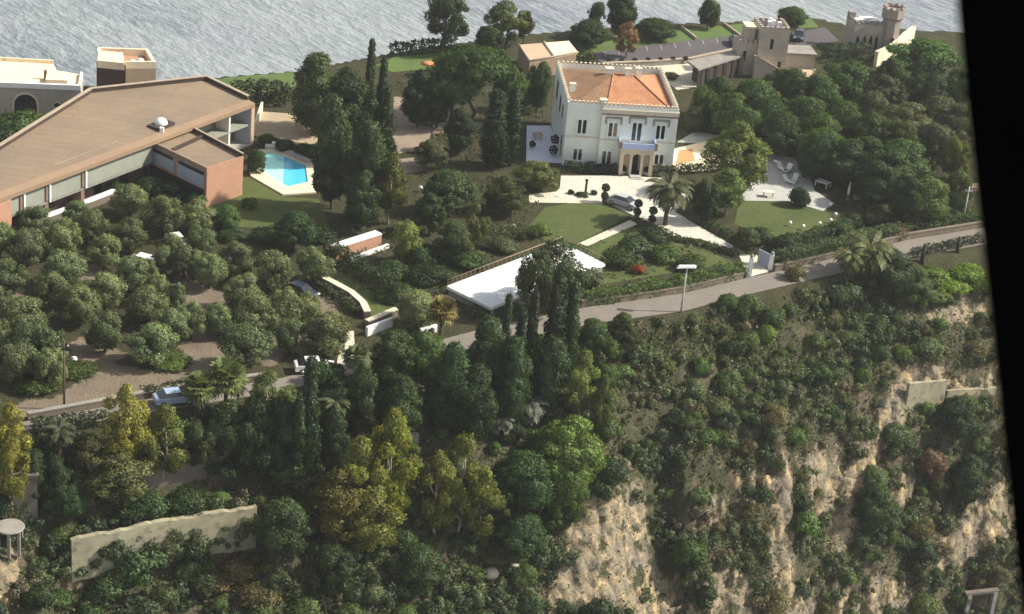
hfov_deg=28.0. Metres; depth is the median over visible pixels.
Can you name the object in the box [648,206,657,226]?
potted topiary
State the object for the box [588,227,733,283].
lawn
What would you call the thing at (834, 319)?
shrub
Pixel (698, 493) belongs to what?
shrub
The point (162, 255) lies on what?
olive tree
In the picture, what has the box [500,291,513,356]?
cypress
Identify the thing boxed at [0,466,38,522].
grey outbuilding
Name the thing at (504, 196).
broadleaf tree
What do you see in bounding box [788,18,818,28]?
lawn
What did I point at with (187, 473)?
path
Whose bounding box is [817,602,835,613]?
shrub
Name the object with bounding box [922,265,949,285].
shrub
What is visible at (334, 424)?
evergreen tree
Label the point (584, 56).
hedge
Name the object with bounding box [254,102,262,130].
garden wall
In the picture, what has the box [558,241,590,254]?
shrub
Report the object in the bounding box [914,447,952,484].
broadleaf tree
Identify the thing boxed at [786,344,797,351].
shrub
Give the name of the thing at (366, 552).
shrub
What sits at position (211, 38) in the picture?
sea
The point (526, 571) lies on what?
shrub
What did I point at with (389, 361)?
broadleaf tree
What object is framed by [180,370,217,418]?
palm tree
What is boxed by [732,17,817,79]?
castle
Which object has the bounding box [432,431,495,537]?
eucalyptus tree
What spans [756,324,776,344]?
shrub
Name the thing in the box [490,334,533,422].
evergreen tree
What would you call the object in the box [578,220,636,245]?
path
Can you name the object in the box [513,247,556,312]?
broadleaf tree
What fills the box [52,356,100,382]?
shrub
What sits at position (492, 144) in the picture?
cypress
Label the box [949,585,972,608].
shrub
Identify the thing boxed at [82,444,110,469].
shrub
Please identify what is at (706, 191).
broadleaf tree
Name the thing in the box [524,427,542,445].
shrub
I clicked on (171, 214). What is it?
olive tree
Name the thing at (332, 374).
shrub
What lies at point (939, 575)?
shrub
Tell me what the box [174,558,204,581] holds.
shrub
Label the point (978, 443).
shrub
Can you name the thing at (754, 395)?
shrub
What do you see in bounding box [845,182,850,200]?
closed parasol
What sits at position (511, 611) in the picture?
shrub
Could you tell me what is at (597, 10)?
pine tree
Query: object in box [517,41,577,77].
flat roofed pavilion
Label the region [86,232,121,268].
olive tree
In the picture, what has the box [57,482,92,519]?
broadleaf tree
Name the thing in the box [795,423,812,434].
shrub
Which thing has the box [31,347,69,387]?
olive tree
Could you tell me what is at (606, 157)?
window
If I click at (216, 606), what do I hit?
shrub
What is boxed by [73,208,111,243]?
olive tree
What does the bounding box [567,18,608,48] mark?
broadleaf tree
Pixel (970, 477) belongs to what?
evergreen tree
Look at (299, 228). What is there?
broadleaf tree
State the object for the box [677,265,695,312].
street lamp
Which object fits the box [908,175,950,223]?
broadleaf tree
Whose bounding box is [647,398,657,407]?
shrub
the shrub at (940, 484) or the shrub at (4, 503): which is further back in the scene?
the shrub at (940, 484)
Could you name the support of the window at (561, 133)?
in the villa
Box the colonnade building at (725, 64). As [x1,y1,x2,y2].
[687,50,743,87]
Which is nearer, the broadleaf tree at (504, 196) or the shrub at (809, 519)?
the shrub at (809, 519)
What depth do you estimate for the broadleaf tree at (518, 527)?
214.66 m
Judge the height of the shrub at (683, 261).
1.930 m
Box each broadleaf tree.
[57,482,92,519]
[182,419,217,465]
[206,398,247,453]
[211,203,241,231]
[246,149,266,172]
[249,496,313,557]
[272,210,317,251]
[308,542,366,596]
[341,169,382,230]
[368,328,419,382]
[391,541,448,594]
[407,327,444,381]
[411,191,446,233]
[414,139,449,169]
[419,168,477,214]
[430,220,473,260]
[472,24,505,51]
[483,175,527,215]
[488,66,532,117]
[492,509,546,563]
[493,448,561,509]
[511,160,558,189]
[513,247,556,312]
[519,236,592,309]
[527,58,551,112]
[533,414,610,486]
[544,467,590,526]
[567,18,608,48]
[576,317,608,353]
[588,362,619,389]
[611,323,643,352]
[633,17,677,38]
[680,106,709,132]
[689,83,717,123]
[690,177,721,223]
[696,0,721,29]
[698,76,742,104]
[706,92,747,135]
[722,106,763,145]
[733,78,780,102]
[733,226,760,252]
[744,95,793,134]
[755,109,804,159]
[762,67,809,100]
[775,6,809,25]
[780,94,828,125]
[792,74,843,111]
[795,126,844,170]
[796,112,844,153]
[796,134,837,181]
[813,98,862,137]
[814,137,869,184]
[835,135,882,175]
[841,111,894,149]
[850,158,899,205]
[852,90,891,116]
[855,148,916,189]
[862,73,905,107]
[865,247,918,297]
[875,56,908,90]
[878,137,932,178]
[880,121,925,147]
[882,101,934,133]
[886,174,922,222]
[894,266,935,302]
[905,72,949,104]
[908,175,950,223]
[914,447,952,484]
[916,95,960,131]
[918,122,962,166]
[931,395,985,445]
[939,136,970,176]
[942,66,965,103]
[943,168,972,216]
[944,102,968,140]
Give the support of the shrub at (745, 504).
on the ground at (622, 543)
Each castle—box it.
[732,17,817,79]
[843,2,905,51]
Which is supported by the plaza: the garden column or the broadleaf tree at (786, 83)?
the garden column
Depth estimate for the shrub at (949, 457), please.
252.78 m
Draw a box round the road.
[14,228,981,430]
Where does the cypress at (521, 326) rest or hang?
on the ground at (622, 543)
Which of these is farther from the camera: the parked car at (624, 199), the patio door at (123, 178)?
the parked car at (624, 199)
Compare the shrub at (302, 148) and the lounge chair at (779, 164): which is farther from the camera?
the lounge chair at (779, 164)
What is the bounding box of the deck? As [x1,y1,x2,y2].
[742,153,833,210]
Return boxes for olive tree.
[0,221,15,256]
[0,255,31,295]
[0,285,13,307]
[0,294,51,330]
[0,318,12,347]
[0,319,69,365]
[0,342,35,385]
[2,226,52,266]
[14,204,54,234]
[26,270,71,312]
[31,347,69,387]
[39,248,89,285]
[43,216,83,253]
[57,281,103,325]
[61,198,89,222]
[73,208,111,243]
[80,270,128,310]
[81,308,122,352]
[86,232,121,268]
[107,182,148,216]
[112,215,149,253]
[115,254,157,292]
[124,284,172,322]
[125,320,181,367]
[138,194,186,235]
[140,257,158,279]
[143,272,169,293]
[154,246,172,274]
[155,307,188,335]
[158,231,183,260]
[162,282,186,307]
[167,244,199,277]
[174,300,206,339]
[181,197,214,231]
[185,224,217,256]
[186,249,202,279]
[193,252,228,288]
[203,300,235,337]
[215,239,253,276]
[217,322,277,369]
[222,272,266,309]
[231,292,281,331]
[251,248,294,290]
[267,286,308,322]
[269,316,305,353]
[295,290,321,325]
[296,245,336,282]
[298,309,351,355]
[396,287,433,329]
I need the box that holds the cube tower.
[97,47,155,85]
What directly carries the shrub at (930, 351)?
on the ground at (622, 543)
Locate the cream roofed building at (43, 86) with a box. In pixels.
[0,57,82,115]
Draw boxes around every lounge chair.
[777,161,787,172]
[782,163,792,173]
[783,174,795,185]
[790,173,798,183]
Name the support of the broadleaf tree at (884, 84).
on the ground at (622, 543)
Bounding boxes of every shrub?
[0,107,42,131]
[0,126,16,141]
[0,492,12,514]
[10,371,67,395]
[22,581,58,609]
[36,554,47,565]
[45,524,72,543]
[49,203,56,211]
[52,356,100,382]
[52,587,78,606]
[77,604,104,613]
[79,583,110,604]
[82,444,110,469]
[87,568,131,602]
[89,486,139,507]
[105,180,126,195]
[113,547,172,588]
[124,490,173,520]
[124,570,144,583]
[132,175,162,196]
[136,598,155,613]
[143,502,167,519]
[144,348,192,372]
[151,180,187,201]
[152,585,179,607]
[153,414,191,448]
[159,513,179,533]
[166,483,211,515]
[171,535,211,566]
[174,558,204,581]
[182,505,208,515]
[183,190,208,204]
[190,569,224,598]
[190,570,231,598]
[198,558,221,574]
[202,455,242,477]
[210,596,231,612]
[212,489,230,501]
[216,226,249,241]
[216,592,232,601]
[218,498,249,508]
[219,556,261,587]
[232,579,283,609]
[241,196,258,209]
[246,603,274,613]
[247,494,267,510]
[249,224,283,246]
[255,133,277,144]
[261,562,273,573]
[268,449,307,486]
[268,583,282,594]
[274,138,295,150]
[286,594,321,613]
[294,142,313,156]
[305,359,345,389]
[306,223,336,245]
[307,454,327,472]
[316,384,346,401]
[334,599,362,613]
[361,584,385,604]
[364,548,385,564]
[374,259,409,281]
[374,390,384,403]
[375,282,415,303]
[385,524,418,549]
[390,602,417,613]
[398,441,421,456]
[403,502,422,518]
[404,261,456,286]
[406,243,438,264]
[407,600,447,613]
[418,489,434,504]
[421,393,435,414]
[432,426,449,439]
[435,451,471,485]
[448,249,490,269]
[459,582,470,591]
[462,541,481,553]
[464,561,484,580]
[477,610,487,613]
[480,234,522,252]
[482,507,505,522]
[488,441,502,454]
[498,593,507,601]
[499,420,526,443]
[508,608,520,613]
[509,562,538,587]
[515,591,544,613]
[516,233,527,240]
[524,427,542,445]
[526,441,540,456]
[528,223,553,235]
[530,231,538,238]
[531,333,544,348]
[541,510,567,528]
[545,406,566,422]
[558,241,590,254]
[561,400,586,415]
[575,192,587,197]
[579,595,615,613]
[585,471,596,481]
[588,412,623,439]
[591,190,597,194]
[593,334,623,357]
[599,246,634,269]
[602,391,620,404]
[604,363,621,381]
[612,311,634,331]
[616,234,656,260]
[616,364,634,375]
[620,448,634,458]
[624,607,633,613]
[629,264,645,274]
[637,225,673,245]
[637,438,654,452]
[639,339,647,350]
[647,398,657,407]
[649,243,683,265]
[653,443,662,451]
[655,483,675,500]
[656,357,676,375]
[662,413,677,423]
[665,71,679,79]
[669,538,707,567]
[672,454,685,465]
[673,256,703,273]
[678,378,706,398]
[678,415,697,429]
[679,396,693,404]
[682,253,706,267]
[685,409,702,420]
[687,312,702,324]
[687,488,706,502]
[689,356,710,374]
[694,585,719,602]
[695,428,719,448]
[708,325,721,333]
[708,399,731,416]
[710,521,725,532]
[713,426,727,438]
[714,368,743,395]
[715,292,737,311]
[719,549,733,562]
[732,356,741,361]
[734,293,764,319]
[734,330,760,354]
[737,368,756,381]
[737,409,749,419]
[739,438,757,456]
[739,496,763,517]
[739,547,753,557]
[744,225,774,245]
[747,393,763,404]
[753,364,768,374]
[754,437,767,449]
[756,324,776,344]
[757,549,766,556]
[758,308,785,330]
[758,522,773,533]
[761,401,789,424]
[762,354,793,377]
[764,588,796,613]
[769,496,777,505]
[770,233,799,248]
[773,347,789,358]
[776,396,789,407]
[782,303,798,314]
[783,266,807,281]
[785,426,810,445]
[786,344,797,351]
[787,186,811,206]
[787,362,808,380]
[790,511,822,537]
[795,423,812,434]
[803,333,826,348]
[806,360,832,380]
[813,530,828,549]
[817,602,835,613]
[822,403,844,422]
[822,592,832,600]
[824,280,866,304]
[825,308,842,325]
[828,219,853,235]
[829,366,846,379]
[838,330,860,344]
[839,572,859,585]
[840,212,864,228]
[843,608,857,613]
[846,412,860,421]
[854,367,872,382]
[855,310,868,321]
[857,550,876,561]
[858,204,892,226]
[862,464,889,485]
[866,315,889,332]
[868,344,890,361]
[876,223,909,240]
[878,379,887,387]
[880,421,911,446]
[883,469,897,477]
[884,527,900,543]
[884,608,896,613]
[889,313,909,327]
[893,344,911,360]
[893,500,899,511]
[897,534,916,548]
[907,558,922,571]
[908,292,928,309]
[908,517,934,539]
[908,593,941,613]
[912,336,944,359]
[914,484,927,494]
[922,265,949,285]
[922,401,935,414]
[924,327,933,335]
[928,288,952,303]
[928,474,951,490]
[929,567,945,580]
[932,317,949,332]
[934,541,954,558]
[935,276,972,294]
[940,450,953,469]
[947,262,985,282]
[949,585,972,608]
[960,394,982,411]
[966,340,990,358]
[968,276,986,294]
[969,575,986,588]
[970,435,991,451]
[971,317,985,327]
[983,563,1012,587]
[990,429,1002,446]
[1005,588,1015,596]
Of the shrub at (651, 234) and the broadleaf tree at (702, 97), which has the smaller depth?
the shrub at (651, 234)
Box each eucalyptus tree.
[0,400,33,471]
[0,436,30,512]
[61,433,116,498]
[82,448,154,507]
[99,382,151,463]
[138,402,189,478]
[248,368,297,435]
[300,466,366,543]
[339,481,406,551]
[340,434,392,523]
[362,406,424,524]
[372,150,410,223]
[417,449,460,532]
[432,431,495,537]
[462,468,510,537]
[464,203,490,248]
[559,347,601,414]
[588,375,615,435]
[699,119,772,192]
[715,167,747,214]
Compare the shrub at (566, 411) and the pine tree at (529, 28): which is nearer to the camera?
the shrub at (566, 411)
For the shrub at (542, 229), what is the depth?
255.94 m
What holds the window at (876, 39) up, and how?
in the castle at (877, 33)
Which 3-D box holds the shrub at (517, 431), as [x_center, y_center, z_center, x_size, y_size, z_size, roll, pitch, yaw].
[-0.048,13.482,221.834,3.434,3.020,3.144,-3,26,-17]
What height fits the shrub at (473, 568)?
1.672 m
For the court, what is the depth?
282.38 m
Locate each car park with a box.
[594,36,731,63]
[792,27,838,45]
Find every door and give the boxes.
[14,94,36,113]
[94,183,101,194]
[119,173,127,182]
[631,154,638,170]
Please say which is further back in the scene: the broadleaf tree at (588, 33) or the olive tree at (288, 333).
the broadleaf tree at (588, 33)
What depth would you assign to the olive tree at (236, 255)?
235.64 m
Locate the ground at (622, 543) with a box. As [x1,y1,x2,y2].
[0,17,1019,613]
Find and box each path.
[47,449,262,519]
[337,331,354,363]
[393,97,431,153]
[399,157,429,173]
[432,122,483,133]
[529,192,602,203]
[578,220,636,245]
[673,141,735,171]
[678,132,717,142]
[746,255,767,276]
[853,183,975,199]
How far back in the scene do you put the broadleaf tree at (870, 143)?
280.46 m
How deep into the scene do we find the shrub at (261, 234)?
246.42 m
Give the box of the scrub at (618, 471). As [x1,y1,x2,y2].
[0,279,1017,613]
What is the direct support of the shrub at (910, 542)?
on the ground at (622, 543)
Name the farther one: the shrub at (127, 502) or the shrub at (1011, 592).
the shrub at (1011, 592)
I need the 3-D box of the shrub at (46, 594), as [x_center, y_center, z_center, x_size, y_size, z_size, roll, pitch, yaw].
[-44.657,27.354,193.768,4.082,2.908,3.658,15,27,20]
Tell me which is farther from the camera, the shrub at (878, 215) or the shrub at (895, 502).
the shrub at (878, 215)
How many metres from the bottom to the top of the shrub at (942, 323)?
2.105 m
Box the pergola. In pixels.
[0,519,24,558]
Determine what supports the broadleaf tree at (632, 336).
on the ground at (622, 543)
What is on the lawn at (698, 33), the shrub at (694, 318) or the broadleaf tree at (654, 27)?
the broadleaf tree at (654, 27)
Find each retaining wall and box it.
[70,504,256,582]
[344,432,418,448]
[905,379,947,409]
[945,386,996,401]
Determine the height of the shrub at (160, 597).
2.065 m
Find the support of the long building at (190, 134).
on the ground at (622, 543)
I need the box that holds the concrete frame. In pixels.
[962,587,999,613]
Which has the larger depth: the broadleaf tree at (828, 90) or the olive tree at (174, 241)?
the broadleaf tree at (828, 90)
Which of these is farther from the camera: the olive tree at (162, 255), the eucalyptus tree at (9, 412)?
the olive tree at (162, 255)
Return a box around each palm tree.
[40,418,76,458]
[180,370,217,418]
[206,355,252,401]
[318,388,350,417]
[341,343,371,371]
[424,293,458,342]
[488,408,514,435]
[512,392,549,425]
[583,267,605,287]
[644,171,693,225]
[833,247,870,282]
[846,231,895,279]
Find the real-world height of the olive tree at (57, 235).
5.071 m
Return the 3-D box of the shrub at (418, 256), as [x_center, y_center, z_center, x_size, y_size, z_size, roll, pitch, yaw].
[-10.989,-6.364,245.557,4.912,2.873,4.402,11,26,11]
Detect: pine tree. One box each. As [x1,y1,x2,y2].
[421,0,469,51]
[425,52,486,122]
[483,0,529,51]
[516,10,534,43]
[587,1,605,22]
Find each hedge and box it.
[29,409,110,433]
[139,377,194,398]
[230,77,290,106]
[311,277,361,314]
[321,238,404,297]
[388,37,452,56]
[432,223,529,259]
[461,301,520,319]
[563,159,618,174]
[576,48,595,64]
[579,262,748,306]
[651,224,740,257]
[652,158,740,177]
[699,217,746,246]
[772,222,902,268]
[786,212,861,245]
[819,41,876,62]
[895,209,978,231]
[908,232,980,257]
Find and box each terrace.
[446,236,604,315]
[526,126,560,162]
[645,63,696,89]
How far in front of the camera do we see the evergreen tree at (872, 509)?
242.68 m
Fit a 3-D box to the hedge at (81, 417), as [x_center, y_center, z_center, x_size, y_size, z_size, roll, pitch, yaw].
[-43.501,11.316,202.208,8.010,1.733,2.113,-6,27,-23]
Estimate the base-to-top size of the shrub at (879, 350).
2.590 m
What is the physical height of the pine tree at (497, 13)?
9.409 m
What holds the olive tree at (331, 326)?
on the ground at (622, 543)
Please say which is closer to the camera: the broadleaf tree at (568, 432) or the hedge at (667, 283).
the broadleaf tree at (568, 432)
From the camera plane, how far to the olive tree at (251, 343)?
214.39 m
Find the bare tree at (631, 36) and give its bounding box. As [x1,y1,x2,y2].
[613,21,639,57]
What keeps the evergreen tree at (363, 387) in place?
on the ground at (622, 543)
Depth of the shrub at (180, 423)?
204.06 m
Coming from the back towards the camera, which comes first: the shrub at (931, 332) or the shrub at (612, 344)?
the shrub at (931, 332)
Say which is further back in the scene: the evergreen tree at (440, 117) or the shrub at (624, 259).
the evergreen tree at (440, 117)
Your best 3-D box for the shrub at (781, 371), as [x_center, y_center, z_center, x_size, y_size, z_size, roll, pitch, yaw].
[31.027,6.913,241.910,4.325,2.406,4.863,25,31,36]
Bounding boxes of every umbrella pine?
[431,42,515,119]
[810,59,869,101]
[884,36,961,82]
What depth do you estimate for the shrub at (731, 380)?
236.41 m
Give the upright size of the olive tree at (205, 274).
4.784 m
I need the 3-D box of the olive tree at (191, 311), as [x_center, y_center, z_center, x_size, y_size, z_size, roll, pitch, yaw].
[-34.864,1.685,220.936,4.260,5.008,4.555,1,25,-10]
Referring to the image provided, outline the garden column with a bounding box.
[584,179,588,193]
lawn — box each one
[207,173,329,228]
[218,72,297,92]
[328,270,393,316]
[376,53,437,71]
[399,250,488,290]
[527,203,629,243]
[573,24,742,51]
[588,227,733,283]
[734,201,836,240]
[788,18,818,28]
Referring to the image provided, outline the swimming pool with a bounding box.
[249,149,315,195]
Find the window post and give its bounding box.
[956,0,1023,613]
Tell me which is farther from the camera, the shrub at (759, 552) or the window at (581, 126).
the window at (581, 126)
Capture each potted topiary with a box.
[601,183,609,202]
[633,199,642,218]
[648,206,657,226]
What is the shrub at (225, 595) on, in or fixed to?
on the ground at (622, 543)
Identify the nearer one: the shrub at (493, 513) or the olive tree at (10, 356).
the olive tree at (10, 356)
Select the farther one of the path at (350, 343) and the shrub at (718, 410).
the shrub at (718, 410)
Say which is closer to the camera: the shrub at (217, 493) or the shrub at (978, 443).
the shrub at (217, 493)
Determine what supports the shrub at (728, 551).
on the ground at (622, 543)
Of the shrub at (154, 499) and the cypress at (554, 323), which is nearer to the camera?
the shrub at (154, 499)
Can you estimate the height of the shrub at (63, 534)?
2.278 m
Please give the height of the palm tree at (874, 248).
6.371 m
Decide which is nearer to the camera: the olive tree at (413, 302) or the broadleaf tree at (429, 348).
the broadleaf tree at (429, 348)
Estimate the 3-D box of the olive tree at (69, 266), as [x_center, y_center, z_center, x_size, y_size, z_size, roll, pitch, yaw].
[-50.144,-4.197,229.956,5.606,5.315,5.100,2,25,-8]
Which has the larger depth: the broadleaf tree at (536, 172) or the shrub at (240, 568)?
the broadleaf tree at (536, 172)
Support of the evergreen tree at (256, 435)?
on the ground at (622, 543)
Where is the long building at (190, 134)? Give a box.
[0,75,254,231]
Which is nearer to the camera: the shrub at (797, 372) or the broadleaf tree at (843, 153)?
the shrub at (797, 372)
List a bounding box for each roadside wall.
[27,372,266,420]
[580,272,743,307]
[773,221,979,271]
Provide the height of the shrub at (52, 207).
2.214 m
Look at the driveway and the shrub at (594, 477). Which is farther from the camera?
the driveway
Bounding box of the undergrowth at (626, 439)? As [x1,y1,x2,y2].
[0,273,1019,613]
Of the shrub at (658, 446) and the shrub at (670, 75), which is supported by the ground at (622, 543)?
the shrub at (658, 446)
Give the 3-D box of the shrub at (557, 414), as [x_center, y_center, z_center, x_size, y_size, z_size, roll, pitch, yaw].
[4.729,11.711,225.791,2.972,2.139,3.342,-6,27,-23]
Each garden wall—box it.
[12,189,117,233]
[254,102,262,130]
[310,275,370,318]
[347,244,388,261]
[365,307,397,326]
[365,317,392,336]
[420,324,436,331]
[680,25,696,39]
[723,22,741,34]
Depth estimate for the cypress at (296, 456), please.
206.03 m
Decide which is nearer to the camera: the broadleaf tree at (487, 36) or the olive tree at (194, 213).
the olive tree at (194, 213)
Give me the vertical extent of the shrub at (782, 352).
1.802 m
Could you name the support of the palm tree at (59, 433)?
on the ground at (622, 543)
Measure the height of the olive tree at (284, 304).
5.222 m
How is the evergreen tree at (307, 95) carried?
on the ground at (622, 543)
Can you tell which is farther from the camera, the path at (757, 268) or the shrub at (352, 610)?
the path at (757, 268)
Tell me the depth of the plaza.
272.61 m
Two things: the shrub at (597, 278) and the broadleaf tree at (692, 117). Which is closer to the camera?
the shrub at (597, 278)
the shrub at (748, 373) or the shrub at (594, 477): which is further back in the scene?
the shrub at (748, 373)
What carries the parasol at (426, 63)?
on the ground at (622, 543)
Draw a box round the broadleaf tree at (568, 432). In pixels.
[533,414,610,486]
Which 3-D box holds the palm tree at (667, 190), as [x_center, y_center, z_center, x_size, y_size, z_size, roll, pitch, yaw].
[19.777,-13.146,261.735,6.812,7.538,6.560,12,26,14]
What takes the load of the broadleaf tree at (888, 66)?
on the ground at (622, 543)
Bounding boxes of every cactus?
[920,243,928,265]
[955,238,963,253]
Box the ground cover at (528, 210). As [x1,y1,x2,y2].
[328,63,975,306]
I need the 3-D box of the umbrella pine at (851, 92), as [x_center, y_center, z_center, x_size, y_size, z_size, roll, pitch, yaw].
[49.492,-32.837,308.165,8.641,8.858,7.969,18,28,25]
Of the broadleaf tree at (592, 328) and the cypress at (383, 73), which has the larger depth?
the cypress at (383, 73)
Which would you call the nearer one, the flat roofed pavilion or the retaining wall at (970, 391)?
the retaining wall at (970, 391)
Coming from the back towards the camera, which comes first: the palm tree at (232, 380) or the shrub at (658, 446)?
the shrub at (658, 446)
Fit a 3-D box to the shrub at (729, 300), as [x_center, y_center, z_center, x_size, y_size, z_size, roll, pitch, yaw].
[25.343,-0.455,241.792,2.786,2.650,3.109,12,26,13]
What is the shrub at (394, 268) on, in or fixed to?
on the ground at (622, 543)
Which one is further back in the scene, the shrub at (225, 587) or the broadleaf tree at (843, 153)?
the broadleaf tree at (843, 153)
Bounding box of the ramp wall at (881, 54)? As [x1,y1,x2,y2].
[873,26,916,66]
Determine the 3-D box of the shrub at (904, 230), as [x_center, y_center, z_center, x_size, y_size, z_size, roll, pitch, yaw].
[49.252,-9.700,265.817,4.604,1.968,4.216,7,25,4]
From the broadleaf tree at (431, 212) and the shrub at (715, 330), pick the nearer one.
the shrub at (715, 330)
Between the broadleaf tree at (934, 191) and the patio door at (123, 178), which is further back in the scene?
the broadleaf tree at (934, 191)
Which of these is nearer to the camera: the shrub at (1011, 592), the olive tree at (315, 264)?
the olive tree at (315, 264)
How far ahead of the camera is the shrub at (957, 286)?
259.23 m
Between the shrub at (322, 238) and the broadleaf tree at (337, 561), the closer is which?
the broadleaf tree at (337, 561)
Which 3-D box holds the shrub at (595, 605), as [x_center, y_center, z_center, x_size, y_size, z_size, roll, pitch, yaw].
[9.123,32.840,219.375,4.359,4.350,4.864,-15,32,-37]
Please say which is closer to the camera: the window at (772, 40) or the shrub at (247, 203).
the shrub at (247, 203)
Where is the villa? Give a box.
[551,61,679,179]
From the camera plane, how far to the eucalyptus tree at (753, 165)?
270.76 m
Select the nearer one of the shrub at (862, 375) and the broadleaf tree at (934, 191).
the shrub at (862, 375)
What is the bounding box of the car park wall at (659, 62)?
[602,48,731,66]
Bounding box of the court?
[254,111,317,145]
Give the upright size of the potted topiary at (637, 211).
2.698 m
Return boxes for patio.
[676,149,694,162]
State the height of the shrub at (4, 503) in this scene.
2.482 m
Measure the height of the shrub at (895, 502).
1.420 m
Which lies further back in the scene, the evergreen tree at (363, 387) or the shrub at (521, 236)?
the shrub at (521, 236)
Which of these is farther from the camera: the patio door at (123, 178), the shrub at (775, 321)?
the patio door at (123, 178)
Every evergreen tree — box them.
[28,447,49,502]
[37,453,71,522]
[228,391,276,481]
[260,395,307,476]
[288,50,336,131]
[308,107,353,209]
[310,93,350,163]
[319,408,351,474]
[321,66,378,146]
[342,114,391,204]
[344,362,383,440]
[374,374,423,449]
[399,68,439,126]
[424,338,474,435]
[425,73,452,127]
[443,106,477,152]
[446,361,501,445]
[465,314,506,389]
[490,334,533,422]
[529,334,571,421]
[606,0,639,37]
[851,481,900,530]
[946,453,989,504]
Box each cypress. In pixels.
[288,391,306,485]
[302,355,322,478]
[362,38,375,122]
[371,57,388,131]
[375,85,397,155]
[477,89,513,169]
[498,84,523,166]
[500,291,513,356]
[514,306,527,355]
[525,285,539,383]
[536,271,569,383]
[563,281,581,385]
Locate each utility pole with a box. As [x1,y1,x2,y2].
[59,341,68,404]
[962,186,972,221]
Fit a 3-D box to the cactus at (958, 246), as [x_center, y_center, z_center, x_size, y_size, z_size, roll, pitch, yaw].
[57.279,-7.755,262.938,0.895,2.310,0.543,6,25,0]
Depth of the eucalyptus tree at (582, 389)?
223.37 m
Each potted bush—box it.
[529,140,535,148]
[549,145,557,155]
[551,134,558,147]
[644,166,648,175]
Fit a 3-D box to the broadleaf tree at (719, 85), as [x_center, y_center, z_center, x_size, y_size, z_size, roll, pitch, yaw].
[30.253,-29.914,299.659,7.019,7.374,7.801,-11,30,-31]
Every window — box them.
[556,79,558,98]
[559,133,562,155]
[570,147,583,161]
[575,118,588,134]
[600,149,612,164]
[605,116,622,137]
[629,116,646,142]
[653,119,669,140]
[653,153,664,165]
[770,39,773,48]
[874,36,877,48]
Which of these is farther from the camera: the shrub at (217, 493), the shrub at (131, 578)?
the shrub at (217, 493)
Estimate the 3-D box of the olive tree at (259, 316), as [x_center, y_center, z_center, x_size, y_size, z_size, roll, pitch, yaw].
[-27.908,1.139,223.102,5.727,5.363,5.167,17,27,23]
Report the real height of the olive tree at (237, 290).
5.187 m
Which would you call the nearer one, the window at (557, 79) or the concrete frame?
the concrete frame
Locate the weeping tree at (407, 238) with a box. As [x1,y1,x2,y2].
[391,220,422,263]
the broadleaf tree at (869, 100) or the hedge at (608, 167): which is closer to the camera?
the hedge at (608, 167)
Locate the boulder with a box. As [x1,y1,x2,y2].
[485,566,498,579]
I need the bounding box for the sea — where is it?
[0,0,958,85]
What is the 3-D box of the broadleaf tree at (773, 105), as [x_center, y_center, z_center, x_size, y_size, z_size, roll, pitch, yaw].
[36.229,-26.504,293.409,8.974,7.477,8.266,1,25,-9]
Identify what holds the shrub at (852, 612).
on the ground at (622, 543)
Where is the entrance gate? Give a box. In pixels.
[746,249,774,276]
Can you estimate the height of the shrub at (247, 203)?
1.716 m
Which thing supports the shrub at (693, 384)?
on the ground at (622, 543)
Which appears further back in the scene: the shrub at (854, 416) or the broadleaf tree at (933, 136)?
the broadleaf tree at (933, 136)
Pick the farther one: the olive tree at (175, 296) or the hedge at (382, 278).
the hedge at (382, 278)
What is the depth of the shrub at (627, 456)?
226.47 m
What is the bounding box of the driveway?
[633,211,768,275]
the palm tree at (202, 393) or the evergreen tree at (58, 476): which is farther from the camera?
the palm tree at (202, 393)
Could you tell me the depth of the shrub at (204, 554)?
202.87 m
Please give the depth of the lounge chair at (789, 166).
284.23 m
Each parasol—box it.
[420,61,434,65]
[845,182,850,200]
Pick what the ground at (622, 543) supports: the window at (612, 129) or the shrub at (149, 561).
the shrub at (149, 561)
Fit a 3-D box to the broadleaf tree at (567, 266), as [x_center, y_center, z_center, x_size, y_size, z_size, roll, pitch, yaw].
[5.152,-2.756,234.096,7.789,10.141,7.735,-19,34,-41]
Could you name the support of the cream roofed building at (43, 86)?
on the ground at (622, 543)
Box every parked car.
[134,252,153,259]
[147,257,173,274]
[152,387,194,405]
[164,232,187,249]
[281,280,319,299]
[293,356,333,374]
[607,192,639,210]
[728,35,733,45]
[793,28,804,41]
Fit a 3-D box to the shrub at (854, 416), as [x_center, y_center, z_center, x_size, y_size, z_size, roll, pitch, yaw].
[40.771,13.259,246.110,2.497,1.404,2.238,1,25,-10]
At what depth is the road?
241.92 m
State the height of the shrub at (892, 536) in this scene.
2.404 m
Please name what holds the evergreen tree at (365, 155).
on the ground at (622, 543)
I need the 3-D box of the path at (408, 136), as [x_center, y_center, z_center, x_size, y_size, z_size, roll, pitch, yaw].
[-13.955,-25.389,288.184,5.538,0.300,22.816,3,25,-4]
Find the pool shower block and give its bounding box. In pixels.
[265,138,282,148]
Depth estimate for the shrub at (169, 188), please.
255.15 m
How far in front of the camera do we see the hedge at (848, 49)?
332.70 m
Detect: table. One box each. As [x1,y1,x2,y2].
[533,132,542,139]
[763,190,773,197]
[815,178,831,188]
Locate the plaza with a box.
[553,176,687,214]
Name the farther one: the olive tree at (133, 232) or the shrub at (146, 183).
the shrub at (146, 183)

